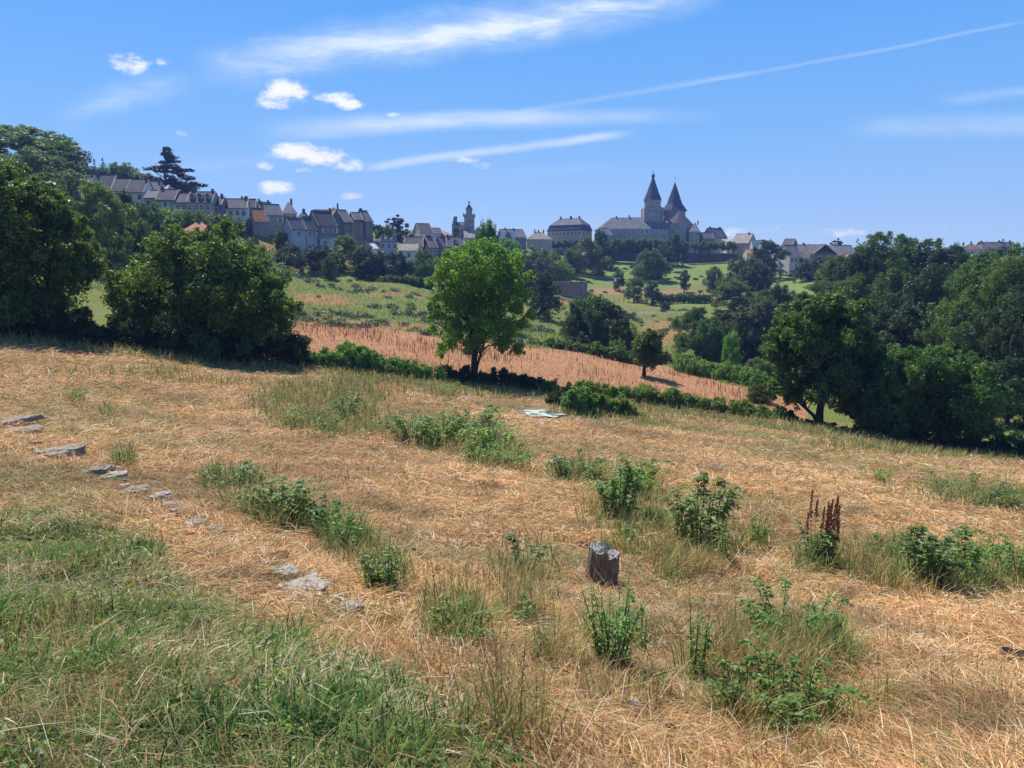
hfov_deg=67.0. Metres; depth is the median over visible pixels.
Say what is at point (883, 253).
wood tree
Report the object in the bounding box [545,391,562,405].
pond shrub
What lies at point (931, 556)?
bramble plant
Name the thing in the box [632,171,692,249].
church
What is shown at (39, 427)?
flat stone
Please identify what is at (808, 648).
tall grass
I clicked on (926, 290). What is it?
wood tree
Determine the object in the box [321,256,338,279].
shrub
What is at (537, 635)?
nettle plant
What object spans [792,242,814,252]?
house
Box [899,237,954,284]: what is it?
wood tree
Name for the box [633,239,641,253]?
pollarded lime
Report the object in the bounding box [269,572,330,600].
rubble stone
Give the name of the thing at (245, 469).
bramble plant
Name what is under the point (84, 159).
hill tree
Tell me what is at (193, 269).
hazel bush
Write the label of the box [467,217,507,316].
tree
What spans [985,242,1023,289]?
wood tree
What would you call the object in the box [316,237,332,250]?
house
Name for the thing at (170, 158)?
cedar tree
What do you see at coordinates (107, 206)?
chestnut tree
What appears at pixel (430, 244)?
house
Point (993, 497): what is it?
grass
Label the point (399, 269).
tree
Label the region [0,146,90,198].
hill tree
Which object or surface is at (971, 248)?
house
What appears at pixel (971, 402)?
round bush
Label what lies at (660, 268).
tree
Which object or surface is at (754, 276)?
tree
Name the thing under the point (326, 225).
house
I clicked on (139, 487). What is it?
flat stone
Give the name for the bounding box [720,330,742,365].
young tree
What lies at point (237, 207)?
house
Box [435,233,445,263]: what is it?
house
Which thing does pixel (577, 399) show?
round bush
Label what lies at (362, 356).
field hedge
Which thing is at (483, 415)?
bramble plant
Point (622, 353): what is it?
meadow hedge
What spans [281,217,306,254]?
house
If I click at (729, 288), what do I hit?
tree
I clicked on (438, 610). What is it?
nettle plant
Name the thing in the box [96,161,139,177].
tree
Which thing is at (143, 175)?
tree
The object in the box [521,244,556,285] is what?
tree
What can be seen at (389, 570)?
nettle plant
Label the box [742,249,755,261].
house
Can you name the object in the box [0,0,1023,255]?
sky
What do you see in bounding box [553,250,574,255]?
terrace wall
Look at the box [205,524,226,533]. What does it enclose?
flat stone
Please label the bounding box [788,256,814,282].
tree
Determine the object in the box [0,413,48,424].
flat stone
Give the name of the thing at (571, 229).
mansard house
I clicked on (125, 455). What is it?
nettle plant
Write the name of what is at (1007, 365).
wood tree
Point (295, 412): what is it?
nettle plant
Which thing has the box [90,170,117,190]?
house
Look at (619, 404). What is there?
bush
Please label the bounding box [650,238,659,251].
pollarded lime
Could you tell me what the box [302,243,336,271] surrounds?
tree
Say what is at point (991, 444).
field hedge
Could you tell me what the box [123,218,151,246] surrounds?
tree
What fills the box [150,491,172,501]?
flat stone
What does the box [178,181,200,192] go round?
tree
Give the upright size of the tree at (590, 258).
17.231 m
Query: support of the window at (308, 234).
in the house at (311, 230)
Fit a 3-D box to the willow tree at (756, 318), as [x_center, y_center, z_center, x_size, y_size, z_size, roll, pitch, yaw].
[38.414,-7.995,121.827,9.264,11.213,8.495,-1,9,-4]
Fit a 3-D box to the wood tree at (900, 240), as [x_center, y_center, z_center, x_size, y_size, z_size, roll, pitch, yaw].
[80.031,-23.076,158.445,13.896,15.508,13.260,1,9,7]
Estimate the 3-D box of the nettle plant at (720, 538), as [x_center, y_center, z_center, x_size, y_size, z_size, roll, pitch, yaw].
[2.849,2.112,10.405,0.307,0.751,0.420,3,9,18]
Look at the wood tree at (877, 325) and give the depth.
88.55 m
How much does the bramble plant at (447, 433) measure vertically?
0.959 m
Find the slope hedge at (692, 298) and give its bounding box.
[658,292,713,303]
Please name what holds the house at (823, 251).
on the ground at (666, 285)
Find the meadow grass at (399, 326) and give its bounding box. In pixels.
[35,194,792,386]
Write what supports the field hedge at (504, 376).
on the ground at (666, 285)
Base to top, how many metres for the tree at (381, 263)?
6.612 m
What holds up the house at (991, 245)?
on the ground at (666, 285)
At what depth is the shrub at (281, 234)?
195.09 m
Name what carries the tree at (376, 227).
on the ground at (666, 285)
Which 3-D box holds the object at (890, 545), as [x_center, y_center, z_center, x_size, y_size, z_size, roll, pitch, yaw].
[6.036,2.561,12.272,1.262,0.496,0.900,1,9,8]
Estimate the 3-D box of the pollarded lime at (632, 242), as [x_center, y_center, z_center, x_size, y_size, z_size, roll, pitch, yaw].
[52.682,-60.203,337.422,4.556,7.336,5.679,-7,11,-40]
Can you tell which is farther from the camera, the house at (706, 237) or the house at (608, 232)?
the house at (706, 237)
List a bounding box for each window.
[161,202,168,207]
[173,204,181,209]
[277,217,283,221]
[306,231,312,236]
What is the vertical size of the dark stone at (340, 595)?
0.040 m
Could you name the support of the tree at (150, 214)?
on the ground at (666, 285)
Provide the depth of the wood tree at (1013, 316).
71.69 m
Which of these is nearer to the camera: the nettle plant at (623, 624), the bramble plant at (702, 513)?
the nettle plant at (623, 624)
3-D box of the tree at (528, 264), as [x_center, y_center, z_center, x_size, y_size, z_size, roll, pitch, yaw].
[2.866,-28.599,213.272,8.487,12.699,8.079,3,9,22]
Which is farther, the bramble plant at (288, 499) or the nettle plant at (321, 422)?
the nettle plant at (321, 422)
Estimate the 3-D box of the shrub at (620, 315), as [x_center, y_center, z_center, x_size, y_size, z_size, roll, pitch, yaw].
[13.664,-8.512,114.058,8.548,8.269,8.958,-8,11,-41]
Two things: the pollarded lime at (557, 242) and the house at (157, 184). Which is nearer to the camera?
the house at (157, 184)
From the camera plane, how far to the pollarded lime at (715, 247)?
335.86 m
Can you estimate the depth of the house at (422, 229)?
280.63 m
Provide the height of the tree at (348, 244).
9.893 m
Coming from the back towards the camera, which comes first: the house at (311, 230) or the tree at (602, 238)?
the tree at (602, 238)
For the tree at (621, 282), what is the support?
on the ground at (666, 285)
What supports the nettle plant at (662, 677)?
on the ground at (666, 285)
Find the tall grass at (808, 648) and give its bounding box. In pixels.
[0,328,1023,759]
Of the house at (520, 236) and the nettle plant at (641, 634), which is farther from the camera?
the house at (520, 236)
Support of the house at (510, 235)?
on the ground at (666, 285)
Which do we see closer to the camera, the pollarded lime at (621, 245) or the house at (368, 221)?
the house at (368, 221)
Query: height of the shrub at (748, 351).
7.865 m
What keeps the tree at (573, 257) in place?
on the ground at (666, 285)
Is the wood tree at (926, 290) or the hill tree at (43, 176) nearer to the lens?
the wood tree at (926, 290)
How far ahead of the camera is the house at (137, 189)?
189.10 m
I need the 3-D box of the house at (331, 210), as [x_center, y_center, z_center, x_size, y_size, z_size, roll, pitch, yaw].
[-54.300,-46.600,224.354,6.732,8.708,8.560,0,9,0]
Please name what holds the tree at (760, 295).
on the ground at (666, 285)
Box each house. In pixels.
[74,173,93,188]
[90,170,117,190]
[110,178,129,195]
[125,176,153,207]
[143,190,158,208]
[150,177,164,189]
[155,186,180,213]
[173,193,188,214]
[183,216,213,235]
[185,188,218,216]
[215,193,227,214]
[225,196,250,234]
[241,196,256,207]
[249,208,268,237]
[257,201,283,235]
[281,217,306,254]
[283,199,297,217]
[297,208,307,217]
[301,216,317,249]
[309,210,337,248]
[313,208,335,215]
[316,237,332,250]
[333,209,353,239]
[349,212,363,243]
[358,208,373,241]
[362,243,379,256]
[372,235,397,263]
[399,243,418,264]
[404,236,423,264]
[412,223,433,239]
[423,234,438,265]
[432,228,442,239]
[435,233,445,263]
[442,230,453,236]
[446,234,463,264]
[463,229,477,240]
[496,228,526,249]
[501,232,514,240]
[526,230,551,252]
[547,216,591,251]
[597,228,612,243]
[688,221,699,252]
[699,232,713,252]
[705,226,727,252]
[721,239,732,252]
[731,232,755,255]
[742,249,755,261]
[749,240,769,260]
[776,243,802,274]
[781,239,797,246]
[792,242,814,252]
[802,244,837,269]
[833,245,854,254]
[962,241,985,253]
[976,240,1013,253]
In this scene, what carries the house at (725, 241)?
on the ground at (666, 285)
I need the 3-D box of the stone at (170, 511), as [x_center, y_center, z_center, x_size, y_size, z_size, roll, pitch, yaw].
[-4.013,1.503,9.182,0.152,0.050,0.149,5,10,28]
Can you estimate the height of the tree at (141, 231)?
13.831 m
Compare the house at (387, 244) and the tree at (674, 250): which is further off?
the tree at (674, 250)
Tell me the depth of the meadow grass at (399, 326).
130.47 m
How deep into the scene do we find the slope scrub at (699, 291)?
293.10 m
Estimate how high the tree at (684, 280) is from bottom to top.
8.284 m
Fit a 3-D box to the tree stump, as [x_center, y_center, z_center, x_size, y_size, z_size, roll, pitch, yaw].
[0.981,2.018,8.496,0.399,0.522,0.386,0,9,0]
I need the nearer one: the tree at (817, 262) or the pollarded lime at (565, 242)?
the tree at (817, 262)
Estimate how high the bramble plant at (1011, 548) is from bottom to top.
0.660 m
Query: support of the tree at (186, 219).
on the ground at (666, 285)
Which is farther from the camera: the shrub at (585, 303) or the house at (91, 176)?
the house at (91, 176)
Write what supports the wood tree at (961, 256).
on the ground at (666, 285)
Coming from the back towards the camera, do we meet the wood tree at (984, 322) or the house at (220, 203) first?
the house at (220, 203)
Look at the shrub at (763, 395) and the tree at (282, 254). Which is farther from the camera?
the tree at (282, 254)
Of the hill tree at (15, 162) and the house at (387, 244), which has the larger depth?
the house at (387, 244)
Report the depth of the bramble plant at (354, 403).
27.73 m
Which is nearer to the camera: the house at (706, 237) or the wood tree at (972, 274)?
the wood tree at (972, 274)
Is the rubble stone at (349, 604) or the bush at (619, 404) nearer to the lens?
the rubble stone at (349, 604)
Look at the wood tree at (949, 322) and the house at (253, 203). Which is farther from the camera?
the house at (253, 203)
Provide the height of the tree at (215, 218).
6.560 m
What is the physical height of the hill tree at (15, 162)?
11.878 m
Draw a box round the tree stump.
[584,541,619,587]
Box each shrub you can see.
[235,236,291,293]
[273,237,281,248]
[275,229,285,246]
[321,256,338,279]
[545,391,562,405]
[552,257,574,294]
[558,299,598,340]
[572,290,607,341]
[575,298,636,348]
[610,338,624,346]
[617,321,638,350]
[660,302,670,310]
[669,306,721,359]
[688,316,726,361]
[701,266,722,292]
[721,323,765,364]
[742,357,779,379]
[745,384,772,403]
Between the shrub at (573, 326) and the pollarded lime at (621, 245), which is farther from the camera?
the pollarded lime at (621, 245)
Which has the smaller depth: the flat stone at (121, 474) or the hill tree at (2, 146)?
the flat stone at (121, 474)
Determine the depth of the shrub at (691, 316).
129.18 m
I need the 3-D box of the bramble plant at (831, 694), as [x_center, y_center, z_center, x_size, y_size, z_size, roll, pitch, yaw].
[1.473,1.651,4.143,0.660,0.412,0.734,0,9,0]
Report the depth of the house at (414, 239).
233.31 m
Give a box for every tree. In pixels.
[0,124,87,189]
[0,138,12,156]
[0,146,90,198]
[0,156,110,336]
[1,156,43,208]
[31,170,67,195]
[51,132,92,196]
[64,178,140,277]
[85,166,107,174]
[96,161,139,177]
[102,187,151,269]
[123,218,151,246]
[130,171,153,179]
[132,230,161,264]
[133,200,166,233]
[139,146,207,188]
[148,206,182,235]
[171,208,211,229]
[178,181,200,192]
[203,211,243,228]
[244,218,255,241]
[270,242,308,272]
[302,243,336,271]
[326,234,363,273]
[346,246,385,277]
[373,224,380,230]
[373,254,383,275]
[374,224,393,239]
[382,250,419,277]
[384,214,413,241]
[406,248,436,282]
[424,237,537,378]
[452,226,459,235]
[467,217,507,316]
[494,236,520,256]
[503,247,532,283]
[511,259,534,295]
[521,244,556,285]
[526,270,563,321]
[531,255,557,296]
[549,249,574,281]
[562,246,582,276]
[567,235,613,275]
[593,230,611,254]
[600,243,617,269]
[611,270,625,290]
[622,276,644,302]
[629,249,674,280]
[630,328,672,376]
[634,248,653,275]
[643,281,663,305]
[656,232,687,266]
[677,270,690,291]
[695,309,749,352]
[709,279,759,310]
[714,273,747,298]
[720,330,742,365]
[726,254,762,288]
[728,299,784,364]
[738,260,774,292]
[747,288,769,306]
[751,239,792,279]
[757,290,891,424]
[763,283,796,338]
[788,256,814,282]
[793,279,836,300]
[801,255,837,279]
[813,254,851,293]
[829,238,845,244]
[831,244,885,313]
[831,271,879,324]
[836,318,901,356]
[841,230,911,288]
[852,355,903,433]
[863,267,936,345]
[871,300,940,353]
[874,262,955,350]
[886,233,942,282]
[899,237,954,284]
[907,296,993,377]
[912,242,971,306]
[924,255,1007,351]
[943,247,1017,303]
[952,298,1023,392]
[956,256,1023,356]
[960,355,1023,429]
[981,284,1023,412]
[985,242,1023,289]
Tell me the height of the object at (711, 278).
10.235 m
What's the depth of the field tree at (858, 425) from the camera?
60.61 m
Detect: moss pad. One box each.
[255,550,289,565]
[367,615,403,632]
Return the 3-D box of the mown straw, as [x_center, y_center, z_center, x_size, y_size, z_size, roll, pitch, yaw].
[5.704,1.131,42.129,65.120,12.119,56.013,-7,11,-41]
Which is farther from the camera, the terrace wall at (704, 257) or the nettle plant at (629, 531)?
the terrace wall at (704, 257)
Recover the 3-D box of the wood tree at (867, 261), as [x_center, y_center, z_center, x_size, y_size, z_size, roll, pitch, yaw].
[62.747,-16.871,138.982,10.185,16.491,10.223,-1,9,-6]
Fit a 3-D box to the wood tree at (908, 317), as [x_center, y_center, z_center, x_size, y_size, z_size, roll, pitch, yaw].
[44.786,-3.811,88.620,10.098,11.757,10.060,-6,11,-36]
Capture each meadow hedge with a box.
[366,274,433,288]
[538,337,633,363]
[671,353,772,386]
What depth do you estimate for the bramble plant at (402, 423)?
22.62 m
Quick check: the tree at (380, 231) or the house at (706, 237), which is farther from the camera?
the house at (706, 237)
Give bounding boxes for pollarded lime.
[554,240,563,248]
[560,239,567,249]
[564,240,574,247]
[612,238,619,253]
[615,238,624,253]
[623,239,631,253]
[627,238,637,253]
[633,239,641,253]
[640,238,649,250]
[646,238,653,250]
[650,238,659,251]
[657,238,665,250]
[682,241,688,250]
[689,241,699,254]
[698,241,706,254]
[705,242,712,254]
[711,241,719,250]
[717,241,725,254]
[725,241,732,254]
[731,241,738,254]
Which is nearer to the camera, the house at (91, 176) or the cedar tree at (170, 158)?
the house at (91, 176)
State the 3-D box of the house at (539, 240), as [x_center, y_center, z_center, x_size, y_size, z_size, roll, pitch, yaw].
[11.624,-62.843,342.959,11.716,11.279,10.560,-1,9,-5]
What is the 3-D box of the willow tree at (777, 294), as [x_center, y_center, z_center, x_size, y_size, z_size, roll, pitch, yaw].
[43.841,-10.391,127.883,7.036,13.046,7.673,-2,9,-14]
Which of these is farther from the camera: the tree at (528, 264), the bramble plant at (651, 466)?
the tree at (528, 264)
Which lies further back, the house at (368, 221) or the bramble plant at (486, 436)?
the house at (368, 221)
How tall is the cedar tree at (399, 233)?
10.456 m
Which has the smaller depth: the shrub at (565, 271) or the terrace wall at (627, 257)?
the shrub at (565, 271)
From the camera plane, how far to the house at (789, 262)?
286.34 m
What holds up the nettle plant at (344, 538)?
on the ground at (666, 285)
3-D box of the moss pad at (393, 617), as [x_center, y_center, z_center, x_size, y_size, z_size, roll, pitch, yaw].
[-0.803,1.518,4.868,0.236,0.021,0.260,-1,9,-5]
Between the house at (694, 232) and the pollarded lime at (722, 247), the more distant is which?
the house at (694, 232)
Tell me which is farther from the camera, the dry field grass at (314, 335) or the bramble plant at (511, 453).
the dry field grass at (314, 335)
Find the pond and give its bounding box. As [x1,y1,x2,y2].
[523,409,565,416]
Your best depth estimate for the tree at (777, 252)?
278.94 m
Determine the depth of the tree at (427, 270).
191.80 m
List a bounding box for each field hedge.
[0,304,119,347]
[96,317,313,366]
[290,339,446,380]
[439,364,545,391]
[536,378,788,420]
[774,409,1023,457]
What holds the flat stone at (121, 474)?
on the ground at (666, 285)
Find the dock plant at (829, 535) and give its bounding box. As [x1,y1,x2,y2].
[792,490,840,568]
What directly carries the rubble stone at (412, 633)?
on the ground at (666, 285)
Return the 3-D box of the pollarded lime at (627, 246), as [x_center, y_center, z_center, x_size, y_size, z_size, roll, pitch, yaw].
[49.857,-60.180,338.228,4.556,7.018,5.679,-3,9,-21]
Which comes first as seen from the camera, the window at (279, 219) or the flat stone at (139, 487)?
the flat stone at (139, 487)
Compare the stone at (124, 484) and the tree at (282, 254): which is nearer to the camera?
the stone at (124, 484)
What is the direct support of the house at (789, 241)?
on the ground at (666, 285)
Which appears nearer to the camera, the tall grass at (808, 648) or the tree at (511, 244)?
the tall grass at (808, 648)
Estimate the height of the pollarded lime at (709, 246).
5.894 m
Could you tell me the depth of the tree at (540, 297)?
158.31 m
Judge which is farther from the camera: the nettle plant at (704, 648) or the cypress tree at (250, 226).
the cypress tree at (250, 226)
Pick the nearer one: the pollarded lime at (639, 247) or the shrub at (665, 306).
the shrub at (665, 306)
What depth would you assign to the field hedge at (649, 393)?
57.49 m
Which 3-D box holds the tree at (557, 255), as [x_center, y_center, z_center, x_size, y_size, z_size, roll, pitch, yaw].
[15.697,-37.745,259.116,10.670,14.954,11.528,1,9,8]
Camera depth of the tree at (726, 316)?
132.38 m
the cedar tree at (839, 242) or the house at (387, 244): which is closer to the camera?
the house at (387, 244)
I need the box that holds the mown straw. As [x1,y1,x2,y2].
[0,333,1023,767]
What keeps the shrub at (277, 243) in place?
on the ground at (666, 285)
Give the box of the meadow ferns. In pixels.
[151,276,796,380]
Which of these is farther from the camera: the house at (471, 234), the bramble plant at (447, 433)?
the house at (471, 234)
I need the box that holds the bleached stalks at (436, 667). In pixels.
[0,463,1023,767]
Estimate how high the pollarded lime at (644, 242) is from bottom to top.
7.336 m
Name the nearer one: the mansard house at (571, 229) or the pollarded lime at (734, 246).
the pollarded lime at (734, 246)
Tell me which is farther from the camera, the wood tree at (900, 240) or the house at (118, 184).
the house at (118, 184)
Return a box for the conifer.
[1001,239,1006,254]
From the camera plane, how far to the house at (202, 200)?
183.98 m
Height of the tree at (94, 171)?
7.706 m
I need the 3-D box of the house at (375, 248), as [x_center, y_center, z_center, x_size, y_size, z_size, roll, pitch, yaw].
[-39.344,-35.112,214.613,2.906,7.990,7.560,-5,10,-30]
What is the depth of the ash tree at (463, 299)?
58.27 m
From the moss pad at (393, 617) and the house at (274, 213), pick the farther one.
the house at (274, 213)
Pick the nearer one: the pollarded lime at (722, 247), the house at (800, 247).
the house at (800, 247)
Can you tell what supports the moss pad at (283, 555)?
on the ground at (666, 285)
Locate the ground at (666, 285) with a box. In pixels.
[0,193,1023,767]
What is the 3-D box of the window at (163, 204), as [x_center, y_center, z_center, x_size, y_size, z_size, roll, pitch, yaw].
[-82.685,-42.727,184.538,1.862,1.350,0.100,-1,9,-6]
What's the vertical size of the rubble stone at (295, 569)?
0.088 m
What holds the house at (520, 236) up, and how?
on the ground at (666, 285)
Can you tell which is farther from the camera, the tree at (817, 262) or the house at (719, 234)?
the house at (719, 234)
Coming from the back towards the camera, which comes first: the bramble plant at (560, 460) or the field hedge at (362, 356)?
the field hedge at (362, 356)
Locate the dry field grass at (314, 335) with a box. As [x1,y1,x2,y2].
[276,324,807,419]
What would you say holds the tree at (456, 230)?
on the ground at (666, 285)
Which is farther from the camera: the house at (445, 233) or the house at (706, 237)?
the house at (706, 237)
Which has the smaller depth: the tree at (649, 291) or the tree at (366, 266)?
the tree at (366, 266)
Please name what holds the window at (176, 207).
in the house at (179, 201)
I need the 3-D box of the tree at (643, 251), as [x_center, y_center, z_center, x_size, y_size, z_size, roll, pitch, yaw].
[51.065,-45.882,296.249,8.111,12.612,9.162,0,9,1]
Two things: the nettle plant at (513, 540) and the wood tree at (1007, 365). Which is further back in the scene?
the wood tree at (1007, 365)
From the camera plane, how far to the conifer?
324.62 m
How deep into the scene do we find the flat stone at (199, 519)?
8.65 m
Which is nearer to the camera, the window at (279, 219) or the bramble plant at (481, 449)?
the bramble plant at (481, 449)
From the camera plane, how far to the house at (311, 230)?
197.58 m
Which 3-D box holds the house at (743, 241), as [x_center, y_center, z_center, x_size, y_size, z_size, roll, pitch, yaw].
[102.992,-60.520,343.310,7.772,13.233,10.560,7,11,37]
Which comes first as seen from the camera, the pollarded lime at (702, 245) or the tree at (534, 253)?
the tree at (534, 253)
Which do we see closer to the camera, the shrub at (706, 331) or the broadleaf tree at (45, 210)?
the broadleaf tree at (45, 210)
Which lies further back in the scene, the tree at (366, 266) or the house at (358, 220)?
the house at (358, 220)
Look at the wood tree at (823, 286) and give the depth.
156.84 m
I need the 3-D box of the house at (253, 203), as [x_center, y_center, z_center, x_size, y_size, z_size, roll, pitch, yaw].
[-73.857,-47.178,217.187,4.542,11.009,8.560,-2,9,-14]
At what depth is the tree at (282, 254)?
181.73 m
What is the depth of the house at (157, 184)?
204.21 m
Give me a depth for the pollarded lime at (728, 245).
335.90 m
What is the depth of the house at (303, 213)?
215.28 m
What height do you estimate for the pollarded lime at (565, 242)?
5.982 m
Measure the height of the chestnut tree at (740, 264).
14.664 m
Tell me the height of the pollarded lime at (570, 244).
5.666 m
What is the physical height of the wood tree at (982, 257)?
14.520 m
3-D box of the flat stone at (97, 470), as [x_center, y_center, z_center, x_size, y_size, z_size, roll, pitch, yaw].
[-6.358,1.335,11.823,0.311,0.141,0.615,5,10,28]
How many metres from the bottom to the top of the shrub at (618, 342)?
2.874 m
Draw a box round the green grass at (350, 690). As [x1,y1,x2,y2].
[0,499,537,767]
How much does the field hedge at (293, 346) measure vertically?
4.302 m
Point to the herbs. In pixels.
(277, 670)
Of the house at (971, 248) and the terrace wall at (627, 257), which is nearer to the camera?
the house at (971, 248)
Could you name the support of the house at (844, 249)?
on the ground at (666, 285)
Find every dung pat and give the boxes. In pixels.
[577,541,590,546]
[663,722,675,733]
[999,646,1023,661]
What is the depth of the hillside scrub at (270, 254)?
171.18 m
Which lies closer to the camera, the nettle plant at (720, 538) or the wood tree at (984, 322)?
the nettle plant at (720, 538)
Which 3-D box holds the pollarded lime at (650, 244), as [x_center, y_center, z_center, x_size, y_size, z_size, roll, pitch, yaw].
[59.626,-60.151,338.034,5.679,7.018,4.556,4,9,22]
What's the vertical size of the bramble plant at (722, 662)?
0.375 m
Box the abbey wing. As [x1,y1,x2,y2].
[595,215,668,249]
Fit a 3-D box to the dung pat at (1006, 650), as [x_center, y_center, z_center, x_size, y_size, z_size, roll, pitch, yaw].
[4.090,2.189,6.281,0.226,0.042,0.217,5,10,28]
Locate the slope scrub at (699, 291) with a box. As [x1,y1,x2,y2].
[581,264,717,292]
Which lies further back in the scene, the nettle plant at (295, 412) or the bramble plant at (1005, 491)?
the nettle plant at (295, 412)
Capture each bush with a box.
[100,218,304,363]
[560,385,598,416]
[595,393,647,416]
[846,337,1023,445]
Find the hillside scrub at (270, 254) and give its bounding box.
[29,189,397,276]
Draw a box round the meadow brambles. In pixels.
[102,269,776,367]
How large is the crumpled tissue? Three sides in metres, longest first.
0.105 x 0.072 x 0.070 m
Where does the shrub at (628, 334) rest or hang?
on the ground at (666, 285)
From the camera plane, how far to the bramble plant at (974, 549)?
10.71 m
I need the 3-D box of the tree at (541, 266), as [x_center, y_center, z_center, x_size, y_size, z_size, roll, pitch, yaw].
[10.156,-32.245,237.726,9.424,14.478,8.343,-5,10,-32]
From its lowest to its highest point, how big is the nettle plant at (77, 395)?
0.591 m
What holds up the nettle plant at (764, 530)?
on the ground at (666, 285)
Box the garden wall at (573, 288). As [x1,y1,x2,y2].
[552,281,587,298]
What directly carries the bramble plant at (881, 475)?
on the ground at (666, 285)
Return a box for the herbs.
[0,504,534,767]
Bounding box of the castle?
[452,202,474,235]
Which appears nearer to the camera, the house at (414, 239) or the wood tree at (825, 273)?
the wood tree at (825, 273)
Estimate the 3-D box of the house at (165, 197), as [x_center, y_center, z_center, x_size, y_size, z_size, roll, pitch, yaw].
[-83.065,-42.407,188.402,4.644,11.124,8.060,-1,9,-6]
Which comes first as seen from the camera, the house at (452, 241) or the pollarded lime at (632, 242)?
the house at (452, 241)
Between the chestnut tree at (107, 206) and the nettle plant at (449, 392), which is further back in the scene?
the chestnut tree at (107, 206)
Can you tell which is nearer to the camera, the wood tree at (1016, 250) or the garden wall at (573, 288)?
the wood tree at (1016, 250)
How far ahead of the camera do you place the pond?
41.15 m
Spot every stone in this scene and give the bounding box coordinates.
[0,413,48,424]
[3,425,46,432]
[32,442,88,459]
[79,464,115,476]
[96,470,129,479]
[116,484,152,494]
[119,483,129,488]
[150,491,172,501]
[162,501,176,507]
[168,508,179,513]
[183,518,207,528]
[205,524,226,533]
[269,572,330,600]
[273,565,300,579]
[332,593,346,602]
[339,599,363,614]
[401,628,419,639]
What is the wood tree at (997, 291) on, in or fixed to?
on the ground at (666, 285)
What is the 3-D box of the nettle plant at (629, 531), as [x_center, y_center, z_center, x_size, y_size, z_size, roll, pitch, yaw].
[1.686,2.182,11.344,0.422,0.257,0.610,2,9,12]
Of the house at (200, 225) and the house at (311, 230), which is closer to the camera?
the house at (200, 225)
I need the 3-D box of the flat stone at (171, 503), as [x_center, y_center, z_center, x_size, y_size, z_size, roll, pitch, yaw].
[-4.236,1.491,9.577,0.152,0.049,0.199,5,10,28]
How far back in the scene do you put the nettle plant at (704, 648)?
4.98 m
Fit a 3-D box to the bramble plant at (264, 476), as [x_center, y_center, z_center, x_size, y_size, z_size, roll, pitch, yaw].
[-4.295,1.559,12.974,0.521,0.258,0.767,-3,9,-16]
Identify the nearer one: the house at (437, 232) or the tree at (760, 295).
the tree at (760, 295)
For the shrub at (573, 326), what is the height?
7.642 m
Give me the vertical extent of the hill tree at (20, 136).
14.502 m
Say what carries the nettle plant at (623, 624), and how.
on the ground at (666, 285)
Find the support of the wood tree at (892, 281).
on the ground at (666, 285)
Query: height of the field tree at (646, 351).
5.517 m
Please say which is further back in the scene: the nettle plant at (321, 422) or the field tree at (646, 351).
the field tree at (646, 351)
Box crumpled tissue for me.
[629,696,641,709]
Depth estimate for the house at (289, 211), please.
207.11 m
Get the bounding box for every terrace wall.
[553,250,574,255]
[612,250,658,261]
[681,252,739,263]
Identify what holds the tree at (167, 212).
on the ground at (666, 285)
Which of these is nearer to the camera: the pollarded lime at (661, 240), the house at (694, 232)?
the pollarded lime at (661, 240)
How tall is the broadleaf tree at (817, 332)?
10.562 m
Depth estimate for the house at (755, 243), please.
331.50 m
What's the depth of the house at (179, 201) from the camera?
184.79 m
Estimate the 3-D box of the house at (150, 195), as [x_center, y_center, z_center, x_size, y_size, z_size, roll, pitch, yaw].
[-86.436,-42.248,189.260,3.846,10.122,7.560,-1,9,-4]
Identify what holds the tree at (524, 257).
on the ground at (666, 285)
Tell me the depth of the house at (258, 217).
197.64 m
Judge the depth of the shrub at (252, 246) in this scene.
117.67 m
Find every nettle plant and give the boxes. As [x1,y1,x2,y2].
[63,387,84,401]
[111,446,131,462]
[278,404,306,427]
[310,406,340,433]
[318,497,372,552]
[350,537,416,591]
[421,592,494,648]
[435,382,467,396]
[489,590,535,623]
[506,534,549,568]
[526,627,556,652]
[581,573,646,672]
[612,521,640,542]
[635,607,651,658]
[657,669,670,686]
[682,590,715,680]
[713,517,735,561]
[746,509,775,543]
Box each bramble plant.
[189,460,274,487]
[235,474,325,523]
[243,467,270,482]
[292,493,344,533]
[327,392,368,416]
[371,410,439,440]
[406,410,478,444]
[445,403,517,435]
[454,438,499,461]
[458,420,521,454]
[481,442,536,466]
[536,446,620,479]
[589,461,649,519]
[603,453,675,496]
[658,471,746,547]
[703,653,790,718]
[728,628,875,738]
[735,577,848,648]
[802,598,854,634]
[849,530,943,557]
[873,470,888,479]
[894,524,987,586]
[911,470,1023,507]
[939,525,1006,579]
[971,529,1023,574]
[992,484,1023,505]
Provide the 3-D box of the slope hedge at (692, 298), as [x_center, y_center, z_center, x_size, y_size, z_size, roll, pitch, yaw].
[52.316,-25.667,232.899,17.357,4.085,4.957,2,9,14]
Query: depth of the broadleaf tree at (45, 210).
43.37 m
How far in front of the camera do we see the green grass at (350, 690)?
3.23 m
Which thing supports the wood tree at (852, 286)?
on the ground at (666, 285)
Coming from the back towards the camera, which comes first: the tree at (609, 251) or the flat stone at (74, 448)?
the tree at (609, 251)
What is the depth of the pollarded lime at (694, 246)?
336.38 m
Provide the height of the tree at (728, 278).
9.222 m
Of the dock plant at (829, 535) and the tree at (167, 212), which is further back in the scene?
the tree at (167, 212)

